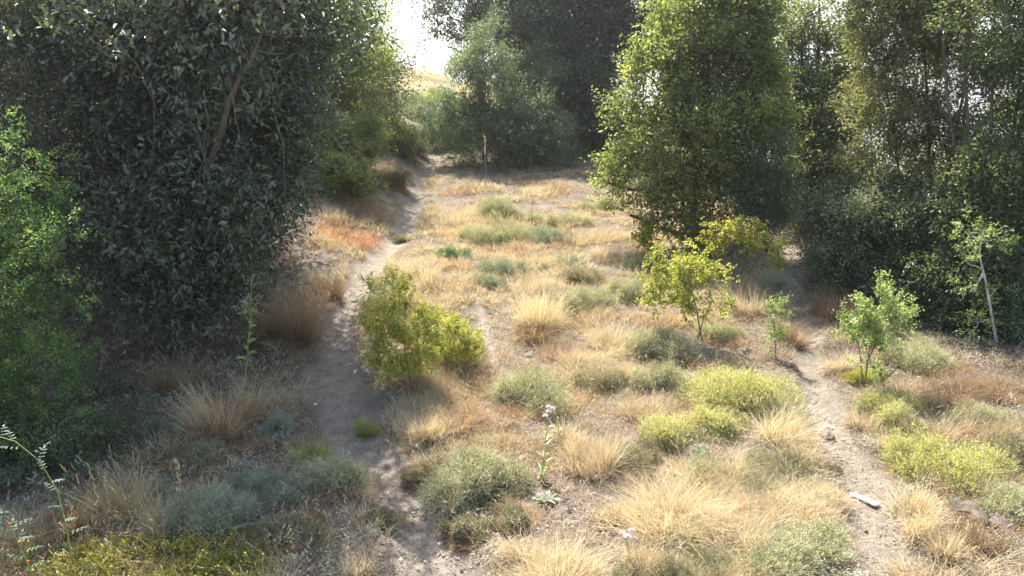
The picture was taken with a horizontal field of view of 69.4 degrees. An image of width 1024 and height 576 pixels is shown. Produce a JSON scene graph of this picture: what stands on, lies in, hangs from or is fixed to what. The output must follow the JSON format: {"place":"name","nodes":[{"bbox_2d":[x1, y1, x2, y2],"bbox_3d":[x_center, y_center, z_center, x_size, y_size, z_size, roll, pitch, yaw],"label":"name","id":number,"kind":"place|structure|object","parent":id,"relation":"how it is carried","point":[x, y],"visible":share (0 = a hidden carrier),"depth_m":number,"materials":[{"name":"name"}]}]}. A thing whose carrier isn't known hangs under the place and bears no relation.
{"place":"outdoors","nodes":[
{"label":"outdoors","id":0,"kind":"place"},
{"bbox_2d":[0,72,1023,575],"bbox_3d":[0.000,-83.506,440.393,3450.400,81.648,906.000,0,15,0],"label":"ground","id":1,"kind":"structure","parent":0,"point":[326,386],"depth_m":9.25,"materials":[{"name":"soil"}]},
{"bbox_2d":[0,98,127,470],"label":"pepper shrub","id":2,"kind":"object","parent":1,"relation":"on","point":[10,379],"visible":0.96,"depth_m":7.37,"materials":[{"name":"green plant"}]},
{"bbox_2d":[15,478,126,561],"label":"grass tussock","id":3,"kind":"object","parent":1,"relation":"on","point":[78,523],"depth_m":6.45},
{"bbox_2d":[0,374,170,500],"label":"dark fern shrub","id":4,"kind":"object","parent":1,"relation":"on","point":[77,438],"visible":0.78,"depth_m":7.48,"materials":[{"name":"green plant"}]},
{"bbox_2d":[0,0,186,314],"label":"holm oak","id":5,"kind":"object","parent":1,"relation":"on","point":[13,97],"visible":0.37,"depth_m":9.37,"materials":[{"name":"green plant"}]},
{"bbox_2d":[27,445,191,541],"bbox_3d":[-3.803,1.879,6.557,1.855,0.818,1.404,0,15,0],"label":"grass tussock","id":6,"kind":"object","parent":1,"relation":"on","point":[114,507],"depth_m":6.62,"materials":[{"name":"plant"}]},
{"bbox_2d":[0,517,293,575],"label":"golden shrub","id":7,"kind":"object","parent":1,"relation":"on","point":[207,563],"visible":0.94,"depth_m":6.06,"materials":[{"name":"yellow plant"}]},
{"bbox_2d":[118,355,189,405],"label":"grass tussock","id":8,"kind":"object","parent":1,"relation":"on","point":[167,383],"depth_m":9.07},
{"bbox_2d":[0,0,339,292],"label":"backdrop tree","id":9,"kind":"object","parent":1,"relation":"on","point":[29,81],"visible":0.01,"depth_m":12.63,"materials":[{"name":"green plant"}]},
{"bbox_2d":[109,473,238,559],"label":"grass tussock","id":10,"kind":"object","parent":1,"relation":"on","point":[156,524],"depth_m":6.49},
{"bbox_2d":[0,0,394,359],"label":"laurel tree","id":11,"kind":"object","parent":1,"relation":"on","point":[235,70],"visible":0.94,"depth_m":9.35,"materials":[{"name":"green plant"}]},
{"bbox_2d":[160,435,237,476],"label":"cushion plant","id":12,"kind":"object","parent":1,"relation":"on","point":[204,448],"visible":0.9,"depth_m":7.51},
{"bbox_2d":[128,466,271,552],"bbox_3d":[-2.909,1.952,6.683,1.687,0.466,1.168,0,15,0],"label":"cushion plant","id":13,"kind":"object","parent":1,"relation":"on","point":[242,502],"visible":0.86,"depth_m":6.61,"materials":[{"name":"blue plant"}]},
{"bbox_2d":[126,364,322,468],"bbox_3d":[-3.252,1.337,8.110,2.167,1.110,2.012,14,21,43],"label":"grass tussock","id":14,"kind":"object","parent":1,"relation":"on","point":[215,419],"depth_m":8.01,"materials":[{"name":"plant"}]},
{"bbox_2d":[210,464,324,514],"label":"cushion plant","id":15,"kind":"object","parent":1,"relation":"on","point":[258,479],"visible":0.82,"depth_m":7.00,"materials":[{"name":"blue plant"}]},
{"bbox_2d":[202,274,346,358],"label":"grass tussock","id":16,"kind":"object","parent":1,"relation":"on","point":[304,329],"depth_m":10.43,"materials":[{"name":"plant"}]},
{"bbox_2d":[234,502,338,560],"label":"cushion plant","id":17,"kind":"object","parent":1,"relation":"on","point":[286,520],"visible":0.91,"depth_m":6.45,"materials":[{"name":"plant"}]},
{"bbox_2d":[274,426,349,465],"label":"grass tussock","id":18,"kind":"object","parent":1,"relation":"on","point":[312,450],"depth_m":7.69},
{"bbox_2d":[284,448,382,506],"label":"cushion plant","id":19,"kind":"object","parent":1,"relation":"on","point":[351,471],"visible":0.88,"depth_m":7.17,"materials":[{"name":"plant"}]},
{"bbox_2d":[303,218,385,250],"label":"grass tussock","id":20,"kind":"object","parent":1,"relation":"on","point":[360,238],"depth_m":15.10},
{"bbox_2d":[283,0,412,159],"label":"olive tree","id":21,"kind":"object","parent":1,"relation":"on","point":[347,96],"visible":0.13,"depth_m":19.88,"materials":[{"name":"green plant"}]},
{"bbox_2d":[304,144,392,203],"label":"slope bush","id":22,"kind":"object","parent":1,"relation":"on","point":[352,177],"visible":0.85,"depth_m":17.21,"materials":[{"name":"green plant"}]},
{"bbox_2d":[311,106,397,169],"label":"slope bush","id":23,"kind":"object","parent":1,"relation":"on","point":[369,148],"visible":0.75,"depth_m":18.44,"materials":[{"name":"green plant"}]},
{"bbox_2d":[321,541,393,575],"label":"grass tussock","id":24,"kind":"object","parent":1,"relation":"on","point":[365,561],"depth_m":6.13,"materials":[{"name":"plant"}]},
{"bbox_2d":[365,504,407,531],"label":"cushion plant","id":25,"kind":"object","parent":1,"relation":"on","point":[385,514],"visible":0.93,"depth_m":6.71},
{"bbox_2d":[359,164,417,194],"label":"cushion plant","id":26,"kind":"object","parent":1,"relation":"on","point":[394,179],"visible":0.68,"depth_m":19.55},
{"bbox_2d":[341,0,440,122],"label":"hillside tree","id":27,"kind":"object","parent":1,"relation":"on","point":[397,78],"visible":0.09,"depth_m":25.17,"materials":[{"name":"green plant"}]},
{"bbox_2d":[348,264,447,384],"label":"broom bush","id":28,"kind":"object","parent":1,"relation":"on","point":[416,356],"visible":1,"depth_m":8.98,"materials":[{"name":"green plant"}]},
{"bbox_2d":[371,113,431,162],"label":"slope bush","id":29,"kind":"object","parent":1,"relation":"on","point":[406,141],"visible":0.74,"depth_m":23.31,"materials":[{"name":"green plant"}]},
{"bbox_2d":[384,254,456,291],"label":"grass tussock","id":30,"kind":"object","parent":1,"relation":"on","point":[427,273],"depth_m":12.73,"materials":[{"name":"plant"}]},
{"bbox_2d":[395,454,447,495],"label":"cushion plant","id":31,"kind":"object","parent":1,"relation":"on","point":[406,473],"visible":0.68,"depth_m":7.41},
{"bbox_2d":[378,401,478,451],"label":"grass tussock","id":32,"kind":"object","parent":1,"relation":"on","point":[424,435],"depth_m":8.08,"materials":[{"name":"plant"}]},
{"bbox_2d":[419,310,488,369],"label":"broom bush","id":33,"kind":"object","parent":1,"relation":"on","point":[457,328],"visible":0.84,"depth_m":9.63,"materials":[{"name":"green plant"}]},
{"bbox_2d":[403,0,518,94],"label":"leaved tree","id":34,"kind":"object","parent":1,"relation":"on","point":[475,7],"visible":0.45,"depth_m":28.27,"materials":[{"name":"green plant"}]},
{"bbox_2d":[417,390,508,444],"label":"grass tussock","id":35,"kind":"object","parent":1,"relation":"on","point":[470,417],"depth_m":8.38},
{"bbox_2d":[432,509,500,553],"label":"cushion plant","id":36,"kind":"object","parent":1,"relation":"on","point":[455,527],"visible":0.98,"depth_m":6.58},
{"bbox_2d":[412,435,537,522],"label":"cushion plant","id":37,"kind":"object","parent":1,"relation":"on","point":[498,474],"visible":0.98,"depth_m":7.10,"materials":[{"name":"plant"}]},
{"bbox_2d":[313,66,643,122],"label":"hillside grass","id":38,"kind":"structure","parent":1,"relation":"on","point":[424,76],"depth_m":39.28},
{"bbox_2d":[414,0,569,171],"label":"cypress shrub","id":39,"kind":"object","parent":1,"relation":"on","point":[478,116],"visible":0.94,"depth_m":22.86,"materials":[{"name":"green plant"}]},
{"bbox_2d":[463,217,533,249],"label":"cushion plant","id":40,"kind":"object","parent":1,"relation":"on","point":[501,234],"visible":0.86,"depth_m":15.28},
{"bbox_2d":[474,253,529,277],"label":"cushion plant","id":41,"kind":"object","parent":1,"relation":"on","point":[498,264],"visible":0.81,"depth_m":13.24,"materials":[{"name":"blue plant"}]},
{"bbox_2d":[0,84,1023,575],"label":"dry grass","id":42,"kind":"structure","parent":1,"relation":"on","point":[782,496],"depth_m":9.70,"materials":[{"name":"plant"}]},
{"bbox_2d":[0,154,1023,575],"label":"ground herbs","id":43,"kind":"object","parent":1,"relation":"on","point":[286,452],"visible":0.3,"depth_m":7.67,"materials":[{"name":"green plant"}]},
{"bbox_2d":[6,194,1021,575],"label":"pebbles","id":44,"kind":"object","parent":1,"relation":"on","point":[500,436],"visible":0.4,"depth_m":7.84,"materials":[{"name":"stone"}]},
{"bbox_2d":[489,500,542,535],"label":"cushion plant","id":45,"kind":"object","parent":1,"relation":"on","point":[509,514],"visible":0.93,"depth_m":6.67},
{"bbox_2d":[481,523,563,571],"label":"grass tussock","id":46,"kind":"object","parent":1,"relation":"on","point":[510,549],"depth_m":6.24,"materials":[{"name":"plant"}]},
{"bbox_2d":[500,314,568,345],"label":"grass tussock","id":47,"kind":"object","parent":1,"relation":"on","point":[530,337],"depth_m":10.55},
{"bbox_2d":[484,356,587,423],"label":"cushion plant","id":48,"kind":"object","parent":1,"relation":"on","point":[535,385],"visible":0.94,"depth_m":8.86,"materials":[{"name":"plant"}]},
{"bbox_2d":[468,269,607,336],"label":"grass tussock","id":49,"kind":"object","parent":1,"relation":"on","point":[529,314],"depth_m":10.95,"materials":[{"name":"plant"}]},
{"bbox_2d":[495,34,591,168],"bbox_3d":[0.888,-5.891,23.740,3.243,4.472,4.836,0,15,0],"label":"cypress shrub","id":50,"kind":"object","parent":1,"relation":"on","point":[529,67],"visible":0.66,"depth_m":23.28,"materials":[{"name":"green plant"}]},
{"bbox_2d":[477,515,622,575],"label":"grass tussock","id":51,"kind":"object","parent":1,"relation":"on","point":[545,566],"depth_m":6.02,"materials":[{"name":"plant"}]},
{"bbox_2d":[525,223,576,246],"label":"cushion plant","id":52,"kind":"object","parent":1,"relation":"on","point":[541,233],"visible":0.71,"depth_m":15.28,"materials":[{"name":"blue plant"}]},
{"bbox_2d":[529,328,591,366],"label":"grass tussock","id":53,"kind":"object","parent":1,"relation":"on","point":[554,348],"depth_m":10.14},
{"bbox_2d":[543,406,601,462],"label":"grass tussock","id":54,"kind":"object","parent":1,"relation":"on","point":[565,432],"depth_m":7.95,"materials":[{"name":"plant"}]},
{"bbox_2d":[479,0,681,157],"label":"backdrop tree","id":55,"kind":"object","parent":1,"relation":"on","point":[590,42],"visible":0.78,"depth_m":25.26,"materials":[{"name":"green plant"}]},
{"bbox_2d":[559,262,608,284],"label":"cushion plant","id":56,"kind":"object","parent":1,"relation":"on","point":[585,273],"visible":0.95,"depth_m":12.91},
{"bbox_2d":[555,281,620,315],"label":"cushion plant","id":57,"kind":"object","parent":1,"relation":"on","point":[584,293],"visible":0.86,"depth_m":11.67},
{"bbox_2d":[571,364,637,399],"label":"cushion plant","id":58,"kind":"object","parent":1,"relation":"on","point":[608,377],"visible":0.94,"depth_m":9.21,"materials":[{"name":"plant"}]},
{"bbox_2d":[542,417,671,494],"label":"grass tussock","id":59,"kind":"object","parent":1,"relation":"on","point":[598,457],"depth_m":7.46,"materials":[{"name":"plant"}]},
{"bbox_2d":[564,301,657,362],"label":"grass tussock","id":60,"kind":"object","parent":1,"relation":"on","point":[609,337],"depth_m":10.34,"materials":[{"name":"plant"}]},
{"bbox_2d":[570,490,652,540],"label":"grass tussock","id":61,"kind":"object","parent":1,"relation":"on","point":[610,518],"depth_m":6.71,"materials":[{"name":"plant"}]},
{"bbox_2d":[602,273,649,301],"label":"cushion plant","id":62,"kind":"object","parent":1,"relation":"on","point":[632,287],"visible":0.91,"depth_m":12.19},
{"bbox_2d":[603,430,669,481],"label":"cushion plant","id":63,"kind":"object","parent":1,"relation":"on","point":[649,454],"visible":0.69,"depth_m":7.56,"materials":[{"name":"plant"}]},
{"bbox_2d":[588,531,688,575],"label":"grass tussock","id":64,"kind":"object","parent":1,"relation":"on","point":[641,553],"depth_m":6.05,"materials":[{"name":"plant"}]},
{"bbox_2d":[610,388,683,426],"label":"grass tussock","id":65,"kind":"object","parent":1,"relation":"on","point":[628,409],"depth_m":8.56,"materials":[{"name":"plant"}]},
{"bbox_2d":[626,359,690,393],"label":"cushion plant","id":66,"kind":"object","parent":1,"relation":"on","point":[660,381],"visible":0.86,"depth_m":9.15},
{"bbox_2d":[613,320,710,367],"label":"cushion plant","id":67,"kind":"object","parent":1,"relation":"on","point":[674,346],"visible":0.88,"depth_m":10.01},
{"bbox_2d":[551,458,784,575],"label":"grass tussock","id":68,"kind":"object","parent":1,"relation":"on","point":[671,499],"depth_m":6.60,"materials":[{"name":"plant"}]},
{"bbox_2d":[635,407,706,453],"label":"cushion plant","id":69,"kind":"object","parent":1,"relation":"on","point":[659,431],"visible":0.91,"depth_m":7.94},
{"bbox_2d":[603,540,742,575],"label":"cushion plant","id":70,"kind":"object","parent":1,"relation":"on","point":[707,560],"visible":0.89,"depth_m":5.92,"materials":[{"name":"plant"}]},
{"bbox_2d":[634,236,739,339],"bbox_3d":[2.473,0.021,10.467,1.555,1.552,0.895,0,15,0],"label":"sapling","id":71,"kind":"object","parent":1,"relation":"on","point":[703,266],"visible":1,"depth_m":10.39,"materials":[{"name":"green plant"}]},
{"bbox_2d":[579,0,818,260],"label":"bay tree","id":72,"kind":"object","parent":1,"relation":"on","point":[697,119],"visible":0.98,"depth_m":14.22,"materials":[{"name":"green plant"}]},
{"bbox_2d":[682,397,753,445],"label":"cushion plant","id":73,"kind":"object","parent":1,"relation":"on","point":[724,423],"visible":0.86,"depth_m":8.10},
{"bbox_2d":[693,318,747,346],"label":"cushion plant","id":74,"kind":"object","parent":1,"relation":"on","point":[725,329],"visible":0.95,"depth_m":10.70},
{"bbox_2d":[675,493,795,559],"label":"grass tussock","id":75,"kind":"object","parent":1,"relation":"on","point":[749,528],"depth_m":6.38,"materials":[{"name":"plant"}]},
{"bbox_2d":[674,358,809,419],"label":"cushion plant","id":76,"kind":"object","parent":1,"relation":"on","point":[729,387],"visible":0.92,"depth_m":8.55,"materials":[{"name":"plant"}]},
{"bbox_2d":[695,214,791,273],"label":"arching bramble","id":77,"kind":"object","parent":1,"relation":"on","point":[739,233],"visible":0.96,"depth_m":12.38,"materials":[{"name":"green plant"}]},
{"bbox_2d":[634,508,859,575],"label":"cushion plant","id":78,"kind":"object","parent":1,"relation":"on","point":[807,546],"visible":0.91,"depth_m":6.16,"materials":[{"name":"plant"}]},
{"bbox_2d":[715,281,782,324],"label":"grass tussock","id":79,"kind":"object","parent":1,"relation":"on","point":[744,310],"depth_m":11.61,"materials":[{"name":"plant"}]},
{"bbox_2d":[682,443,826,499],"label":"cushion plant","id":80,"kind":"object","parent":1,"relation":"on","point":[772,460],"visible":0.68,"depth_m":7.31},
{"bbox_2d":[714,481,798,536],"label":"grass tussock","id":81,"kind":"object","parent":1,"relation":"on","point":[755,509],"depth_m":6.70,"materials":[{"name":"plant"}]},
{"bbox_2d":[720,120,816,256],"bbox_3d":[4.932,-1.877,14.434,1.937,2.907,1.873,0,15,0],"label":"understory shrub","id":82,"kind":"object","parent":1,"relation":"on","point":[772,207],"visible":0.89,"depth_m":14.07,"materials":[{"name":"green plant"}]},
{"bbox_2d":[759,291,796,357],"bbox_3d":[3.646,0.520,10.110,0.510,0.983,0.505,11,19,36],"label":"sapling","id":83,"kind":"object","parent":1,"relation":"on","point":[774,333],"visible":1,"depth_m":10.10,"materials":[{"name":"green plant"}]},
{"bbox_2d":[753,270,802,297],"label":"cushion plant","id":84,"kind":"object","parent":1,"relation":"on","point":[770,279],"visible":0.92,"depth_m":12.58,"materials":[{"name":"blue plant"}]},
{"bbox_2d":[730,381,857,468],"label":"grass tussock","id":85,"kind":"object","parent":1,"relation":"on","point":[779,427],"depth_m":7.94,"materials":[{"name":"plant"}]},
{"bbox_2d":[736,424,860,506],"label":"grass tussock","id":86,"kind":"object","parent":1,"relation":"on","point":[811,453],"depth_m":7.45,"materials":[{"name":"plant"}]},
{"bbox_2d":[750,144,877,251],"bbox_3d":[6.540,-1.818,16.240,3.497,2.724,3.179,0,15,0],"label":"understory shrub","id":87,"kind":"object","parent":1,"relation":"on","point":[814,162],"visible":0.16,"depth_m":16.07,"materials":[{"name":"green plant"}]},
{"bbox_2d":[770,0,894,219],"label":"slender tree","id":88,"kind":"object","parent":1,"relation":"on","point":[820,80],"visible":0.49,"depth_m":16.62,"materials":[{"name":"green plant"}]},
{"bbox_2d":[797,278,877,325],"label":"grass tussock","id":89,"kind":"object","parent":1,"relation":"on","point":[826,312],"depth_m":11.76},
{"bbox_2d":[791,167,942,305],"bbox_3d":[6.216,-0.820,12.748,2.802,2.541,2.804,-7,17,-25],"label":"understory shrub","id":90,"kind":"object","parent":1,"relation":"on","point":[850,242],"visible":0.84,"depth_m":12.35,"materials":[{"name":"green plant"}]},
{"bbox_2d":[828,267,923,387],"bbox_3d":[4.460,0.499,9.134,1.182,1.607,0.776,0,15,0],"label":"sapling","id":91,"kind":"object","parent":1,"relation":"on","point":[872,322],"visible":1,"depth_m":9.04,"materials":[{"name":"green plant"}]},
{"bbox_2d":[848,384,930,427],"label":"cushion plant","id":92,"kind":"object","parent":1,"relation":"on","point":[891,400],"visible":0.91,"depth_m":8.58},
{"bbox_2d":[865,411,953,445],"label":"cushion plant","id":93,"kind":"object","parent":1,"relation":"on","point":[902,424],"visible":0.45,"depth_m":8.12,"materials":[{"name":"plant"}]},
{"bbox_2d":[811,0,1021,259],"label":"willow tree","id":94,"kind":"object","parent":1,"relation":"on","point":[904,106],"visible":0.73,"depth_m":12.70,"materials":[{"name":"green plant"}]},
{"bbox_2d":[863,544,976,575],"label":"grass tussock","id":95,"kind":"object","parent":1,"relation":"on","point":[907,570],"depth_m":6.13,"materials":[{"name":"plant"}]},
{"bbox_2d":[871,331,975,375],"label":"cushion plant","id":96,"kind":"object","parent":1,"relation":"on","point":[926,351],"visible":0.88,"depth_m":9.96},
{"bbox_2d":[871,471,1001,566],"bbox_3d":[3.719,2.036,6.540,1.055,0.570,1.212,6,16,20],"label":"grass tussock","id":97,"kind":"object","parent":1,"relation":"on","point":[922,509],"depth_m":6.62,"materials":[{"name":"plant"}]},
{"bbox_2d":[888,406,990,447],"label":"grass tussock","id":98,"kind":"object","parent":1,"relation":"on","point":[950,428],"depth_m":8.07,"materials":[{"name":"plant"}]},
{"bbox_2d":[856,172,1023,345],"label":"understory shrub","id":99,"kind":"object","parent":1,"relation":"on","point":[939,305],"visible":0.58,"depth_m":11.41,"materials":[{"name":"green plant"}]},
{"bbox_2d":[887,511,998,574],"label":"grass tussock","id":100,"kind":"object","parent":1,"relation":"on","point":[945,548],"depth_m":6.20,"materials":[{"name":"plant"}]},
{"bbox_2d":[870,413,1023,508],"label":"cushion plant","id":101,"kind":"object","parent":1,"relation":"on","point":[965,464],"visible":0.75,"depth_m":7.37,"materials":[{"name":"plant"}]},
{"bbox_2d":[884,0,1023,306],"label":"copse tree","id":102,"kind":"object","parent":1,"relation":"on","point":[1004,62],"visible":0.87,"depth_m":11.13,"materials":[{"name":"green plant"}]},
{"bbox_2d":[886,359,1023,421],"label":"grass tussock","id":103,"kind":"object","parent":1,"relation":"on","point":[955,388],"depth_m":9.02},
{"bbox_2d":[905,457,1019,508],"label":"grass tussock","id":104,"kind":"object","parent":1,"relation":"on","point":[936,482],"depth_m":7.07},
{"bbox_2d":[916,393,1023,434],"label":"cushion plant","id":105,"kind":"object","parent":1,"relation":"on","point":[994,412],"visible":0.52,"depth_m":8.40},
{"bbox_2d":[918,490,1023,567],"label":"grass tussock","id":106,"kind":"object","parent":1,"relation":"on","point":[972,537],"depth_m":6.30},
{"bbox_2d":[926,400,1023,456],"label":"grass tussock","id":107,"kind":"object","parent":1,"relation":"on","point":[974,431],"depth_m":8.13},
{"bbox_2d":[936,361,1023,404],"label":"grass tussock","id":108,"kind":"object","parent":1,"relation":"on","point":[995,386],"depth_m":9.12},
{"bbox_2d":[946,205,1020,343],"bbox_3d":[6.699,-0.143,10.533,1.193,2.127,0.742,0,15,0],"label":"leaning sapling","id":109,"kind":"object","parent":1,"relation":"on","point":[992,323],"visible":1,"depth_m":10.54,"materials":[{"name":"green plant"}]},
{"bbox_2d":[945,419,1023,478],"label":"cushion plant","id":110,"kind":"object","parent":1,"relation":"on","point":[1015,443],"visible":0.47,"depth_m":7.66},
{"bbox_2d":[957,474,1023,536],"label":"cushion plant","id":111,"kind":"object","parent":1,"relation":"on","point":[1015,494],"visible":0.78,"depth_m":6.76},
{"bbox_2d":[0,131,1023,575],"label":"fallen straw","id":112,"kind":"object","parent":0,"point":[478,441],"visible":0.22,"depth_m":7.69,"materials":[{"name":"plant"}]},
{"bbox_2d":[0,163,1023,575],"bbox_3d":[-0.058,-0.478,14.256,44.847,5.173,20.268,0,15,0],"label":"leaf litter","id":113,"kind":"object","parent":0,"point":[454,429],"visible":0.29,"depth_m":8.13,"materials":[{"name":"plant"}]},
{"bbox_2d":[1,0,1023,115],"label":"sky","id":114,"kind":"structure","parent":0,"point":[411,30],"materials":[{"name":"white"}]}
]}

